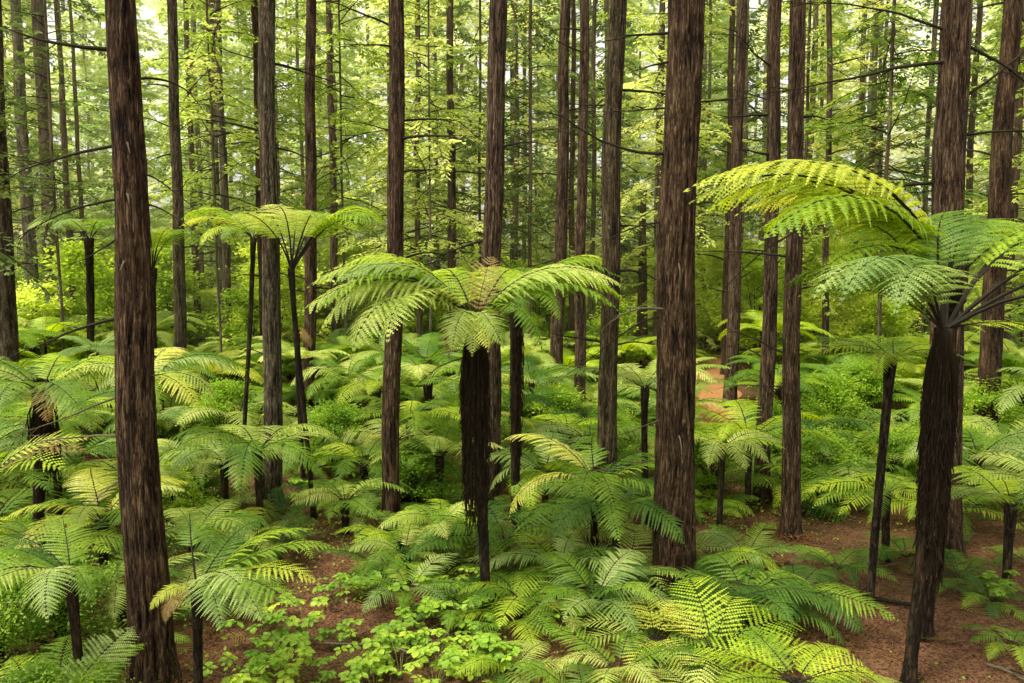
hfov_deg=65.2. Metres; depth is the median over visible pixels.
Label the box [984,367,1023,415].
tree fern
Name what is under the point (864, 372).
leafy shrub
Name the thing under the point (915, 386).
tree fern
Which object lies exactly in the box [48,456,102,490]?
leafy shrub
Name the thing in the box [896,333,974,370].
tree fern
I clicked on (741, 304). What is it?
young tree
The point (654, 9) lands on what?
conifer tree
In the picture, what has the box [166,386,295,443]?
tree fern
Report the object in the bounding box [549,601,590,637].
broadleaf seedling
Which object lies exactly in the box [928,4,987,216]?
conifer tree
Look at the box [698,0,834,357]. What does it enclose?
conifer tree
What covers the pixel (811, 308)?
young tree
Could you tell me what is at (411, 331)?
tree fern
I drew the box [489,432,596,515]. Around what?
tree fern
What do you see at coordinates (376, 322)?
tree fern
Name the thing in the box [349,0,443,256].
conifer tree
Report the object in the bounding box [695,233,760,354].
young tree
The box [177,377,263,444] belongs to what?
leafy shrub
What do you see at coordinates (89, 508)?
tree fern
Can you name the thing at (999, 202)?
redwood tree
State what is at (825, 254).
redwood tree
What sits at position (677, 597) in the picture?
ground fern
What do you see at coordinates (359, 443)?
ground fern
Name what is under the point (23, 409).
tree fern
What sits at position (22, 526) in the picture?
ground fern
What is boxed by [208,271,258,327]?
young tree
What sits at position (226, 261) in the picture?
redwood tree
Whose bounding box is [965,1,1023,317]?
conifer tree
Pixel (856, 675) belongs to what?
fallen frond
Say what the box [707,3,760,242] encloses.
conifer tree
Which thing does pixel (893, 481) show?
ground fern
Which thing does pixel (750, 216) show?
conifer tree
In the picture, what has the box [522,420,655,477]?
tree fern
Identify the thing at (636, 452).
ground fern
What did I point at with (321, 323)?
tree fern
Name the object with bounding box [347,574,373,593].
broadleaf seedling
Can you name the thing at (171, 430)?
leafy shrub
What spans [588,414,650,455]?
leafy shrub
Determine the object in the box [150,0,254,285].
conifer tree
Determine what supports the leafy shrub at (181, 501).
on the ground at (946, 625)
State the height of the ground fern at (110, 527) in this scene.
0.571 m
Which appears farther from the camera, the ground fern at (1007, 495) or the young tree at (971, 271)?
the young tree at (971, 271)
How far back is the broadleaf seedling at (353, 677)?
11.41 m
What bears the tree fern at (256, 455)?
on the ground at (946, 625)
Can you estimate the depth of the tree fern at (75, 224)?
31.75 m
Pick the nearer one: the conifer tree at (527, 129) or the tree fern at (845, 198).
the tree fern at (845, 198)
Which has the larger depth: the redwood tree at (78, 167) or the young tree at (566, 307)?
the redwood tree at (78, 167)
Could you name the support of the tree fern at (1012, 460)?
on the ground at (946, 625)
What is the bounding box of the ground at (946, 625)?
[0,265,1023,682]
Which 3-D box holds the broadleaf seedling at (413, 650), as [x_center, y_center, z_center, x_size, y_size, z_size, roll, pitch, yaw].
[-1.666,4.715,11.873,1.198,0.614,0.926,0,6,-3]
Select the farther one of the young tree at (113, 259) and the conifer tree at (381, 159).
the conifer tree at (381, 159)
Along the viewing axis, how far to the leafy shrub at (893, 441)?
21.22 m
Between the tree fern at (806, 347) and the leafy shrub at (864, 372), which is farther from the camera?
the tree fern at (806, 347)
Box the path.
[649,343,741,426]
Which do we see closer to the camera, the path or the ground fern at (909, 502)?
the ground fern at (909, 502)
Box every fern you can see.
[0,355,114,562]
[0,356,27,381]
[0,358,55,409]
[0,364,65,437]
[0,382,94,411]
[0,386,114,508]
[0,400,84,468]
[0,401,114,529]
[0,408,105,455]
[0,412,80,464]
[0,426,164,476]
[0,430,88,618]
[0,444,68,495]
[0,467,190,597]
[0,469,92,498]
[0,478,98,552]
[0,492,111,524]
[0,506,65,549]
[0,514,122,618]
[0,515,100,674]
[0,599,55,626]
[0,626,145,682]
[4,462,65,480]
[5,471,115,507]
[12,369,56,399]
[13,369,171,453]
[17,309,31,326]
[18,316,99,386]
[19,330,70,347]
[19,337,70,357]
[19,345,97,389]
[23,212,114,388]
[25,313,109,347]
[30,439,218,498]
[32,526,118,565]
[35,307,112,357]
[39,355,113,423]
[47,347,250,413]
[53,335,114,378]
[59,374,169,432]
[64,448,219,516]
[77,548,213,635]
[78,428,114,453]
[80,350,172,363]
[81,599,191,668]
[82,538,122,568]
[83,325,192,351]
[94,352,236,443]
[95,310,206,349]
[96,406,206,433]
[98,446,198,478]
[101,229,192,393]
[105,480,234,507]
[107,557,240,608]
[109,393,243,430]
[109,510,196,535]
[116,499,274,584]
[121,555,212,582]
[149,512,339,682]
[156,350,263,405]
[158,344,173,359]
[158,436,251,498]
[159,434,302,515]
[161,427,191,437]
[163,490,255,519]
[164,344,230,380]
[165,509,273,562]
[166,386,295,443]
[168,424,338,544]
[170,287,232,305]
[170,327,210,345]
[171,355,229,398]
[173,561,285,622]
[178,507,305,568]
[181,207,261,469]
[187,330,217,345]
[188,336,218,352]
[189,351,286,407]
[191,338,218,347]
[196,468,248,483]
[197,546,279,583]
[199,361,294,398]
[200,329,290,353]
[201,401,312,442]
[205,489,252,508]
[209,509,321,569]
[227,521,301,541]
[228,411,373,458]
[230,204,386,518]
[230,337,316,352]
[232,303,303,321]
[236,374,310,409]
[238,336,353,366]
[240,487,328,535]
[241,342,321,379]
[255,407,310,417]
[262,348,367,406]
[262,383,370,417]
[281,293,347,315]
[281,322,311,491]
[282,319,331,337]
[282,432,367,476]
[282,453,341,484]
[283,328,379,388]
[283,359,334,376]
[284,431,336,439]
[285,475,381,510]
[289,357,382,429]
[291,478,413,534]
[294,447,350,479]
[297,253,628,613]
[300,480,381,511]
[313,437,425,505]
[313,534,424,578]
[315,367,438,443]
[316,331,365,340]
[318,492,381,534]
[322,336,376,402]
[322,426,370,444]
[324,417,459,470]
[328,353,414,421]
[332,459,378,478]
[334,510,452,552]
[337,430,378,464]
[339,331,438,368]
[340,328,405,386]
[342,354,449,406]
[343,395,460,497]
[345,523,467,581]
[345,553,474,614]
[352,461,460,508]
[356,316,412,328]
[357,320,415,345]
[357,383,453,420]
[362,352,450,389]
[366,354,460,438]
[368,332,462,377]
[369,426,504,509]
[375,498,498,550]
[396,579,497,636]
[399,406,458,433]
[400,381,458,404]
[401,475,495,517]
[401,495,604,585]
[404,323,437,333]
[406,536,513,575]
[412,403,535,479]
[416,421,459,436]
[417,340,462,403]
[419,373,539,408]
[421,350,462,379]
[422,454,510,489]
[424,514,489,543]
[430,431,461,450]
[432,326,545,355]
[432,378,507,431]
[442,554,542,604]
[444,570,584,659]
[445,354,529,372]
[450,425,561,448]
[451,639,581,682]
[457,564,596,643]
[471,255,625,531]
[474,460,555,484]
[476,531,628,618]
[488,492,578,524]
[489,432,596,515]
[500,326,523,337]
[500,327,549,386]
[500,331,549,360]
[501,337,574,364]
[501,353,619,382]
[501,356,591,441]
[501,363,595,426]
[501,386,577,414]
[501,413,630,466]
[501,438,534,464]
[502,433,698,548]
[507,659,626,682]
[514,473,701,569]
[517,554,661,623]
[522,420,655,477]
[523,547,676,635]
[525,514,621,546]
[527,305,598,332]
[527,347,618,368]
[530,485,589,500]
[530,585,624,631]
[535,373,653,418]
[535,382,590,417]
[536,446,595,472]
[545,624,698,682]
[547,327,599,376]
[548,397,639,449]
[548,526,686,592]
[557,363,718,511]
[563,323,631,339]
[575,594,722,677]
[577,445,648,467]
[586,335,656,358]
[586,335,656,389]
[587,365,645,413]
[592,376,700,426]
[594,302,627,317]
[617,357,730,419]
[617,378,749,412]
[617,483,706,528]
[618,327,652,356]
[618,451,654,477]
[619,324,696,347]
[619,408,734,443]
[619,444,654,466]
[619,473,653,496]
[620,399,727,422]
[620,523,651,546]
[622,411,655,422]
[624,628,740,682]
[625,341,713,363]
[625,606,703,647]
[630,436,654,459]
[633,300,704,315]
[633,587,776,640]
[636,575,831,682]
[639,355,654,367]
[641,551,840,637]
[651,533,779,591]
[658,667,741,682]
[683,159,1023,642]
[683,583,756,614]
[684,566,767,590]
[690,626,886,682]
[694,399,848,514]
[694,425,784,535]
[695,489,759,516]
[695,498,743,516]
[696,522,798,567]
[697,421,816,467]
[701,339,781,352]
[704,569,848,644]
[713,308,806,352]
[713,563,898,638]
[717,312,836,392]
[723,364,829,453]
[724,449,869,522]
[726,351,838,416]
[729,372,810,387]
[735,409,875,471]
[741,342,821,363]
[741,375,842,402]
[744,473,849,505]
[752,457,917,513]
[773,395,871,433]
[773,439,916,497]
[777,341,853,370]
[777,349,872,365]
[782,210,1023,682]
[788,544,898,589]
[800,331,859,351]
[800,351,913,395]
[800,367,842,399]
[801,498,850,515]
[802,468,917,562]
[804,427,911,474]
[805,334,969,607]
[812,347,921,406]
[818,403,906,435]
[827,675,900,682]
[838,352,925,377]
[845,406,920,437]
[852,531,982,568]
[855,469,916,489]
[858,482,1021,544]
[864,379,970,420]
[867,440,993,476]
[867,455,972,481]
[875,408,917,433]
[883,331,979,353]
[891,408,1018,465]
[892,372,924,401]
[894,377,923,408]
[895,378,1018,420]
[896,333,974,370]
[899,549,1022,597]
[900,498,997,521]
[902,427,1023,509]
[906,308,929,327]
[906,317,980,330]
[908,321,928,336]
[909,353,977,367]
[910,377,1014,409]
[916,409,1023,451]
[921,329,1013,353]
[937,570,1023,622]
[950,465,1023,591]
[960,624,1023,670]
[962,452,1023,494]
[962,452,1023,507]
[963,415,1023,470]
[964,336,1023,374]
[964,345,1023,413]
[964,354,1019,371]
[964,368,1023,429]
[964,370,1023,397]
[972,338,1023,357]
[973,471,1023,491]
[977,311,1023,341]
[980,545,1023,566]
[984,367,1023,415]
[986,477,1017,503]
[1005,351,1020,369]
[1012,314,1023,334]
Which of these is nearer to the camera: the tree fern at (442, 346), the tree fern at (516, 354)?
the tree fern at (516, 354)
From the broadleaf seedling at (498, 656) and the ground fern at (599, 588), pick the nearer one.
the broadleaf seedling at (498, 656)
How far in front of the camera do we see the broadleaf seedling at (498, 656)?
11.92 m
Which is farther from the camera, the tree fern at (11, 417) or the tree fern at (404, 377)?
the tree fern at (404, 377)
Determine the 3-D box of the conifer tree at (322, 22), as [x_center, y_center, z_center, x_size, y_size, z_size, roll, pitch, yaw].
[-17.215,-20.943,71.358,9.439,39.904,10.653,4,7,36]
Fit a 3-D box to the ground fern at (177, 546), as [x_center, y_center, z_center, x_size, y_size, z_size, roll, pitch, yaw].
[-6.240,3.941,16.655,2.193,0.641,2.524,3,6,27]
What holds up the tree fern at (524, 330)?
on the ground at (946, 625)
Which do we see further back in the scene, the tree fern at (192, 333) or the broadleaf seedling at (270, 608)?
the tree fern at (192, 333)
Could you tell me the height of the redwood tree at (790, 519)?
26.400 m
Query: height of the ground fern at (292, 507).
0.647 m
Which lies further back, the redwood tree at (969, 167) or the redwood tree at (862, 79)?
the redwood tree at (862, 79)
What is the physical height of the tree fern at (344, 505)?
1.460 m
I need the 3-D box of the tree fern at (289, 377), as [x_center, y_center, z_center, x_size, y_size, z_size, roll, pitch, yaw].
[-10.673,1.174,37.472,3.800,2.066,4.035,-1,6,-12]
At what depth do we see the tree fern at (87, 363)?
27.12 m
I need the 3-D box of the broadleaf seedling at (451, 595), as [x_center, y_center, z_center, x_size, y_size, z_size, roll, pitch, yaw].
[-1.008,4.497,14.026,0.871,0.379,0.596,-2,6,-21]
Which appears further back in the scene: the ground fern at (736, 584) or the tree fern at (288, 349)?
the tree fern at (288, 349)
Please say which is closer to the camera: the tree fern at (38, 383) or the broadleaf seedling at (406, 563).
the broadleaf seedling at (406, 563)
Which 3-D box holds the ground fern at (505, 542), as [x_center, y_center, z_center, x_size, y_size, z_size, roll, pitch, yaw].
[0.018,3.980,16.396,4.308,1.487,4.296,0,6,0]
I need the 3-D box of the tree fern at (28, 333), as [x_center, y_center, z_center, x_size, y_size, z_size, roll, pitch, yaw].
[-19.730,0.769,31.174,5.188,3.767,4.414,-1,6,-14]
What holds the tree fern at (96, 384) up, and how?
on the ground at (946, 625)
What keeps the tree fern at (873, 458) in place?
on the ground at (946, 625)
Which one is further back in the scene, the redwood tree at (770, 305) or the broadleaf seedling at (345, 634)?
the redwood tree at (770, 305)
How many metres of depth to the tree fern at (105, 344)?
28.81 m
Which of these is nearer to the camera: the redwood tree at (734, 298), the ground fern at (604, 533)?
the ground fern at (604, 533)
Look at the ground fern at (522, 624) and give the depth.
13.19 m
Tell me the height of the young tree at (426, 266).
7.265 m
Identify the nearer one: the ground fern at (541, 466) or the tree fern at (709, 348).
the ground fern at (541, 466)
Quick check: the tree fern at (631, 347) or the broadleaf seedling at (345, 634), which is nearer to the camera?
the broadleaf seedling at (345, 634)
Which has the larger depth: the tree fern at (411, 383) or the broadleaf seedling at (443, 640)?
the tree fern at (411, 383)
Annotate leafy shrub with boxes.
[0,546,126,668]
[0,547,83,670]
[0,650,108,682]
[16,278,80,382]
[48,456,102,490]
[53,650,134,682]
[157,409,191,440]
[159,438,241,507]
[160,458,221,530]
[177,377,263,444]
[183,403,229,433]
[188,349,251,395]
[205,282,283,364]
[294,394,369,474]
[316,379,350,406]
[321,356,363,385]
[363,436,463,505]
[364,406,405,423]
[399,388,423,414]
[439,385,531,443]
[501,382,563,433]
[524,380,592,441]
[573,397,637,434]
[586,373,598,387]
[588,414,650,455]
[648,418,719,469]
[694,423,767,503]
[695,443,735,481]
[696,340,708,356]
[727,395,801,451]
[739,341,750,355]
[770,423,876,497]
[780,371,878,439]
[827,380,892,422]
[832,356,911,422]
[855,430,918,488]
[866,429,914,461]
[897,418,1000,480]
[963,377,1023,431]
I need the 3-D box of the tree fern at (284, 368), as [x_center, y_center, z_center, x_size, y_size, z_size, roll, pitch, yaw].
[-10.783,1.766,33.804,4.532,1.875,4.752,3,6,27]
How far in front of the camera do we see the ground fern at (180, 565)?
14.29 m
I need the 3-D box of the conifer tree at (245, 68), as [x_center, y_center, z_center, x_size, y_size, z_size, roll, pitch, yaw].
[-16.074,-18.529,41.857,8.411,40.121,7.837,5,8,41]
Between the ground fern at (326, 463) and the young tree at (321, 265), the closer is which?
the ground fern at (326, 463)
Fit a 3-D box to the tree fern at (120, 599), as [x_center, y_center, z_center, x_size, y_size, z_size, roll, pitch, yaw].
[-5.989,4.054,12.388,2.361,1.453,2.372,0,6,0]
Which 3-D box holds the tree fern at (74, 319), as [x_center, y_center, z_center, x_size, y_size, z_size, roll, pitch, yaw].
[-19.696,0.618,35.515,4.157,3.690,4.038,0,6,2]
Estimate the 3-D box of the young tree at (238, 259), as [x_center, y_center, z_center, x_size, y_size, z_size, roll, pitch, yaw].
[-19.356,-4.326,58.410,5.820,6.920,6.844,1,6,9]
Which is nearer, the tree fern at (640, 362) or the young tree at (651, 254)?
the tree fern at (640, 362)
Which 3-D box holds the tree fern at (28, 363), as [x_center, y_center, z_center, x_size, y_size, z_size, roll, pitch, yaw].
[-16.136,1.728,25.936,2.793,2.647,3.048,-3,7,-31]
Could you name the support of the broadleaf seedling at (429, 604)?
on the ground at (946, 625)
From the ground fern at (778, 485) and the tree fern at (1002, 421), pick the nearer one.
the ground fern at (778, 485)
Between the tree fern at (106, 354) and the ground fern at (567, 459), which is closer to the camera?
the ground fern at (567, 459)
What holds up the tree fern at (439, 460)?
on the ground at (946, 625)
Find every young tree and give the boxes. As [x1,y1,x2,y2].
[15,267,41,342]
[16,235,172,357]
[16,267,67,309]
[38,255,102,300]
[51,269,186,366]
[61,266,85,312]
[80,236,114,269]
[100,247,173,314]
[109,244,222,347]
[154,236,213,312]
[185,263,216,325]
[208,235,258,328]
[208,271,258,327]
[210,240,334,361]
[231,254,254,286]
[282,260,327,336]
[298,242,371,325]
[300,239,385,342]
[343,270,412,331]
[377,288,447,354]
[403,254,444,329]
[404,233,446,307]
[407,272,467,339]
[432,261,509,355]
[444,246,525,321]
[500,253,568,360]
[522,282,588,351]
[564,298,645,373]
[620,241,653,340]
[622,248,707,341]
[636,236,707,318]
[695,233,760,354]
[696,238,723,302]
[701,244,839,355]
[708,278,752,312]
[742,272,804,332]
[744,229,866,371]
[777,286,853,372]
[804,277,861,351]
[829,251,891,324]
[830,284,922,375]
[839,293,928,394]
[870,256,973,342]
[896,278,980,335]
[964,236,1012,330]
[979,266,1023,338]
[1010,282,1023,341]
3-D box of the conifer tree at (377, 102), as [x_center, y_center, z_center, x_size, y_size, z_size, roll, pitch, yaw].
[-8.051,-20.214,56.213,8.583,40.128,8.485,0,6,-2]
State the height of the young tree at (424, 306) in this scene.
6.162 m
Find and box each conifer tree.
[0,21,75,303]
[1,0,71,298]
[2,0,74,243]
[2,0,80,270]
[2,0,114,349]
[2,3,65,259]
[3,31,12,192]
[4,10,65,255]
[8,0,114,266]
[33,0,113,246]
[35,33,87,252]
[57,2,113,260]
[63,0,191,273]
[67,0,170,240]
[140,0,304,378]
[142,0,301,353]
[143,0,255,330]
[147,1,207,259]
[148,3,227,264]
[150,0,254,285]
[157,16,235,281]
[183,0,349,330]
[204,0,284,281]
[210,3,327,298]
[231,5,298,212]
[238,0,371,271]
[257,0,446,378]
[276,0,385,282]
[280,0,362,278]
[286,0,378,317]
[317,5,385,249]
[320,0,386,291]
[333,0,506,352]
[337,0,487,377]
[338,0,442,336]
[348,0,446,261]
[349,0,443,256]
[368,0,488,295]
[370,73,411,236]
[404,0,470,268]
[404,0,504,266]
[404,0,544,308]
[405,1,470,266]
[406,0,539,268]
[447,0,595,299]
[459,0,596,361]
[464,0,555,324]
[471,0,577,316]
[471,0,601,267]
[505,0,553,257]
[518,0,576,258]
[519,0,601,300]
[521,0,653,372]
[539,0,599,246]
[549,0,654,275]
[567,0,653,320]
[569,0,657,312]
[586,0,725,361]
[594,0,666,290]
[596,0,657,289]
[596,0,759,256]
[627,0,765,307]
[645,0,750,242]
[647,0,758,351]
[649,0,756,263]
[696,0,778,286]
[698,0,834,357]
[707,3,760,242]
[708,0,825,302]
[741,0,884,338]
[746,0,872,284]
[749,0,866,334]
[764,1,866,297]
[781,0,939,294]
[785,0,992,418]
[802,0,977,329]
[804,0,854,234]
[838,0,902,197]
[843,0,1022,366]
[907,0,1023,217]
[915,2,986,215]
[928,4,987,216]
[964,20,1023,350]
[964,126,1023,209]
[965,1,989,187]
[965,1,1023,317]
[965,7,1023,294]
[966,74,992,209]
[969,0,1023,275]
[970,106,1023,325]
[973,6,1023,218]
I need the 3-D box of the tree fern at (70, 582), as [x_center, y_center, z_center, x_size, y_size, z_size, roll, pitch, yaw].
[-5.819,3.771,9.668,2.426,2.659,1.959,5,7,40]
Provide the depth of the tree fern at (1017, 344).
39.47 m
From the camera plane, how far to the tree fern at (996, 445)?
19.28 m
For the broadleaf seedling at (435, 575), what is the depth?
14.87 m
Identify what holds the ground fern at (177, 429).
on the ground at (946, 625)
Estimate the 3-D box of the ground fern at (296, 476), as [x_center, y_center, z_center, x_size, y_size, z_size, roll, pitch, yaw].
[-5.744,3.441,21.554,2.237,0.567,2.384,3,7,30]
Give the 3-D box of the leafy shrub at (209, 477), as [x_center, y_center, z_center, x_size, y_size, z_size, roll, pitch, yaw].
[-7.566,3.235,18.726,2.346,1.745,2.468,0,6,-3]
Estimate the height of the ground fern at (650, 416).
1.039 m
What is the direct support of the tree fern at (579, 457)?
on the ground at (946, 625)
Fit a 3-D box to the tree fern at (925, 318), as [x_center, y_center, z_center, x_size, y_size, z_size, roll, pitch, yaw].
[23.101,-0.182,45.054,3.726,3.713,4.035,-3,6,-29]
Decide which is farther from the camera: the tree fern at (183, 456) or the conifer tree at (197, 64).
the conifer tree at (197, 64)
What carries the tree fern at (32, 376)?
on the ground at (946, 625)
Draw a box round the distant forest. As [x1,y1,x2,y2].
[3,0,1021,282]
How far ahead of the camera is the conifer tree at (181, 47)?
95.24 m
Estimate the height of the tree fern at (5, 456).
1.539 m
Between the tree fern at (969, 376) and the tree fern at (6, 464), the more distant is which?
the tree fern at (969, 376)
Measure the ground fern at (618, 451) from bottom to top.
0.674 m
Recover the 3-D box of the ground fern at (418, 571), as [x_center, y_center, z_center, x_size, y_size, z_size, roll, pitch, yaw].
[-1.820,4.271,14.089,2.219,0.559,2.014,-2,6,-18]
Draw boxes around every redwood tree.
[0,0,72,412]
[0,0,203,682]
[9,0,60,356]
[14,0,86,352]
[54,0,87,344]
[66,0,104,266]
[141,0,229,406]
[181,0,211,346]
[194,0,254,348]
[195,0,353,511]
[232,0,288,371]
[261,0,347,410]
[300,0,366,358]
[322,0,475,536]
[419,0,573,506]
[427,0,486,387]
[514,0,604,419]
[524,0,770,599]
[540,0,597,352]
[541,0,665,542]
[542,0,589,424]
[621,105,654,359]
[695,0,765,374]
[695,0,839,539]
[699,0,782,408]
[702,0,809,503]
[709,0,1023,563]
[786,0,875,364]
[849,3,877,285]
[923,0,1023,460]
[930,0,988,322]
[983,0,1023,343]
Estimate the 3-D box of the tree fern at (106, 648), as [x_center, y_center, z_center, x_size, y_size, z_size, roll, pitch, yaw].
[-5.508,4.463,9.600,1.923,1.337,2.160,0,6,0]
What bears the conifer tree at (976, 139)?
on the ground at (946, 625)
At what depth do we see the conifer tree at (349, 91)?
80.23 m
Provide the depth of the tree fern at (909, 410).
23.81 m
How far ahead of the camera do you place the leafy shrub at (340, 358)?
35.39 m
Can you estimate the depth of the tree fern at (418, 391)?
26.09 m
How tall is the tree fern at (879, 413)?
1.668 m
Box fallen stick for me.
[420,631,502,637]
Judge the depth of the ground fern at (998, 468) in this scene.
20.45 m
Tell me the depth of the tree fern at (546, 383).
30.47 m
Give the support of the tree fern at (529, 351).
on the ground at (946, 625)
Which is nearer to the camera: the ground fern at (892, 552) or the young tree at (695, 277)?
the ground fern at (892, 552)
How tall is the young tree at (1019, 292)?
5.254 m
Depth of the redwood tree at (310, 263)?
29.36 m
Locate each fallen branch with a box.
[324,642,469,662]
[813,582,909,605]
[986,663,1023,679]
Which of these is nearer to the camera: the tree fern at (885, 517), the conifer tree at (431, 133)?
the tree fern at (885, 517)
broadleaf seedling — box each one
[203,650,289,682]
[216,609,290,648]
[230,657,300,682]
[243,637,285,657]
[248,634,315,682]
[251,593,298,626]
[261,616,333,648]
[277,596,328,632]
[279,478,316,504]
[284,649,336,682]
[312,573,356,604]
[327,470,375,498]
[331,618,364,641]
[334,641,394,672]
[338,656,396,682]
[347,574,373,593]
[352,570,409,606]
[361,623,407,654]
[361,631,439,678]
[371,560,411,581]
[386,550,429,577]
[388,611,427,644]
[388,618,419,650]
[394,596,427,616]
[403,646,463,682]
[413,567,442,587]
[414,574,468,594]
[416,627,462,663]
[417,595,487,628]
[417,619,481,648]
[439,586,474,609]
[439,635,485,659]
[440,635,505,681]
[441,594,490,617]
[455,566,479,594]
[464,654,528,682]
[467,612,506,640]
[469,632,520,665]
[478,572,511,597]
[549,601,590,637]
[672,623,727,657]
[975,569,1019,599]
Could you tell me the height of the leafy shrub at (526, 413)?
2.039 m
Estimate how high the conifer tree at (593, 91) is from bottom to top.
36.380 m
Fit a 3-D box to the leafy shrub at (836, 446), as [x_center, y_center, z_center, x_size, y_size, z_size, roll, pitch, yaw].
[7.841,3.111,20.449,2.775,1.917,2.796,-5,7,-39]
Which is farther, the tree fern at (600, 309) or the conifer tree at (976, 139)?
the conifer tree at (976, 139)
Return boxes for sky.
[6,0,1023,262]
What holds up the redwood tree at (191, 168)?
on the ground at (946, 625)
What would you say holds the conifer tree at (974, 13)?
on the ground at (946, 625)
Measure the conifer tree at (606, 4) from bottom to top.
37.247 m
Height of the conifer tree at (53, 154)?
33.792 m
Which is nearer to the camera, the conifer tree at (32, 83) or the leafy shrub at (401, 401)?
the leafy shrub at (401, 401)
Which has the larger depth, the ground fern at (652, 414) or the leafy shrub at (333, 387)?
the leafy shrub at (333, 387)
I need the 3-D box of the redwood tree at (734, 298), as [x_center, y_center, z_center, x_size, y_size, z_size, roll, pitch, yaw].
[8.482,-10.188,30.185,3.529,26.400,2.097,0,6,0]
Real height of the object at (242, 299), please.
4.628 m
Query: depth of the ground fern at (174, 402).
27.71 m
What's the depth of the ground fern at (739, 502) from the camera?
19.02 m
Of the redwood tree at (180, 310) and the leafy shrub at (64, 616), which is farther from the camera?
the redwood tree at (180, 310)
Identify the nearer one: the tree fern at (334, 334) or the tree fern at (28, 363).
the tree fern at (28, 363)
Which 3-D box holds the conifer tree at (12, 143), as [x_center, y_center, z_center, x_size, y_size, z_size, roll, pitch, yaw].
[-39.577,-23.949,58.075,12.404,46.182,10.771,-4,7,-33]
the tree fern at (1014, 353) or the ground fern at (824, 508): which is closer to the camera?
the ground fern at (824, 508)
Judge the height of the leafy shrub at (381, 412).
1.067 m
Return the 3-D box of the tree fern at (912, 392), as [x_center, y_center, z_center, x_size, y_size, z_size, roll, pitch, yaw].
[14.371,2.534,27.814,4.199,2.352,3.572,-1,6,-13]
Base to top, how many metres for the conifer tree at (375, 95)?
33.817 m
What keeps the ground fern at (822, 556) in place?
on the ground at (946, 625)
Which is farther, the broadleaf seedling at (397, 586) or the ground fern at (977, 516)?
the ground fern at (977, 516)
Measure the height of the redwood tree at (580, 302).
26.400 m
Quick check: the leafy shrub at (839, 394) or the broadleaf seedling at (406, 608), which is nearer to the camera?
the broadleaf seedling at (406, 608)
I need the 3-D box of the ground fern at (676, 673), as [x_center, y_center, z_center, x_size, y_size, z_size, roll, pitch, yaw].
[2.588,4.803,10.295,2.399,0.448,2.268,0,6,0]
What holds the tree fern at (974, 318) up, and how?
on the ground at (946, 625)
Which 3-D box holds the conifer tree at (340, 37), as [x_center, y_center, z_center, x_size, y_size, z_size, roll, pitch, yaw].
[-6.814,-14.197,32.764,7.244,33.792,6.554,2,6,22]
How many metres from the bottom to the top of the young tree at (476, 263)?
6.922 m
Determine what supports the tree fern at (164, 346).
on the ground at (946, 625)
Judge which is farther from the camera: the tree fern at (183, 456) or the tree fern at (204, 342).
the tree fern at (204, 342)
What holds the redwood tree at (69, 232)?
on the ground at (946, 625)
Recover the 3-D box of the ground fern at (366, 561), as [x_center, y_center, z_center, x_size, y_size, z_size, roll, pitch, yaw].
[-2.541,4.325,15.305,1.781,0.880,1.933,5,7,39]
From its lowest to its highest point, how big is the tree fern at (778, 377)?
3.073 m
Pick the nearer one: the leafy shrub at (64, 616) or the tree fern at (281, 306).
the leafy shrub at (64, 616)
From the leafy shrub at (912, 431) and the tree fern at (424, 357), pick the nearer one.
the leafy shrub at (912, 431)
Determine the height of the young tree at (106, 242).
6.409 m
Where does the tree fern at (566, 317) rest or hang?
on the ground at (946, 625)
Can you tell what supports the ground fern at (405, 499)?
on the ground at (946, 625)
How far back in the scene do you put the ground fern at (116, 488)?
18.30 m
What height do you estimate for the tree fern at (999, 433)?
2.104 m
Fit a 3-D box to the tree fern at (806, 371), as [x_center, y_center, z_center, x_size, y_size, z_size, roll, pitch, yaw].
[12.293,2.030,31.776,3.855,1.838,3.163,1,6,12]
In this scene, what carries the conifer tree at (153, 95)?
on the ground at (946, 625)
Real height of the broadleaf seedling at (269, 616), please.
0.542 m
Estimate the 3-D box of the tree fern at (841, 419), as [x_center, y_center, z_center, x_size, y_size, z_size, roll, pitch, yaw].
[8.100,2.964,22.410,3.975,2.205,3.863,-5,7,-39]
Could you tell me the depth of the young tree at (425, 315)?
43.23 m
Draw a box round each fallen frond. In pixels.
[176,642,192,654]
[220,630,251,641]
[317,512,336,523]
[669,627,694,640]
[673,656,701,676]
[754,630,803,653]
[842,672,872,679]
[922,636,962,643]
[954,598,996,617]
[987,549,1018,555]
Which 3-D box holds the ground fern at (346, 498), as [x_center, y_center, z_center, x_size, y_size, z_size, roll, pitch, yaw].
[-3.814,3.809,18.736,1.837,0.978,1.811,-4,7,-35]
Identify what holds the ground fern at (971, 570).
on the ground at (946, 625)
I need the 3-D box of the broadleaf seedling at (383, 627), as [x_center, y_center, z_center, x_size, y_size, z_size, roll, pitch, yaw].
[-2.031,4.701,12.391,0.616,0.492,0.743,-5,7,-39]
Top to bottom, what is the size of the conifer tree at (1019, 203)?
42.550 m
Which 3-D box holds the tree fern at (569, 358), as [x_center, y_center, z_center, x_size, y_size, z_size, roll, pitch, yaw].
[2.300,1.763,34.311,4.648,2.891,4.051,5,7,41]
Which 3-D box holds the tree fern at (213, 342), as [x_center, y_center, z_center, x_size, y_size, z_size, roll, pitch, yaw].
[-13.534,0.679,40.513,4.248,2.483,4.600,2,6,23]
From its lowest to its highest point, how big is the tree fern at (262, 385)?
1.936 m

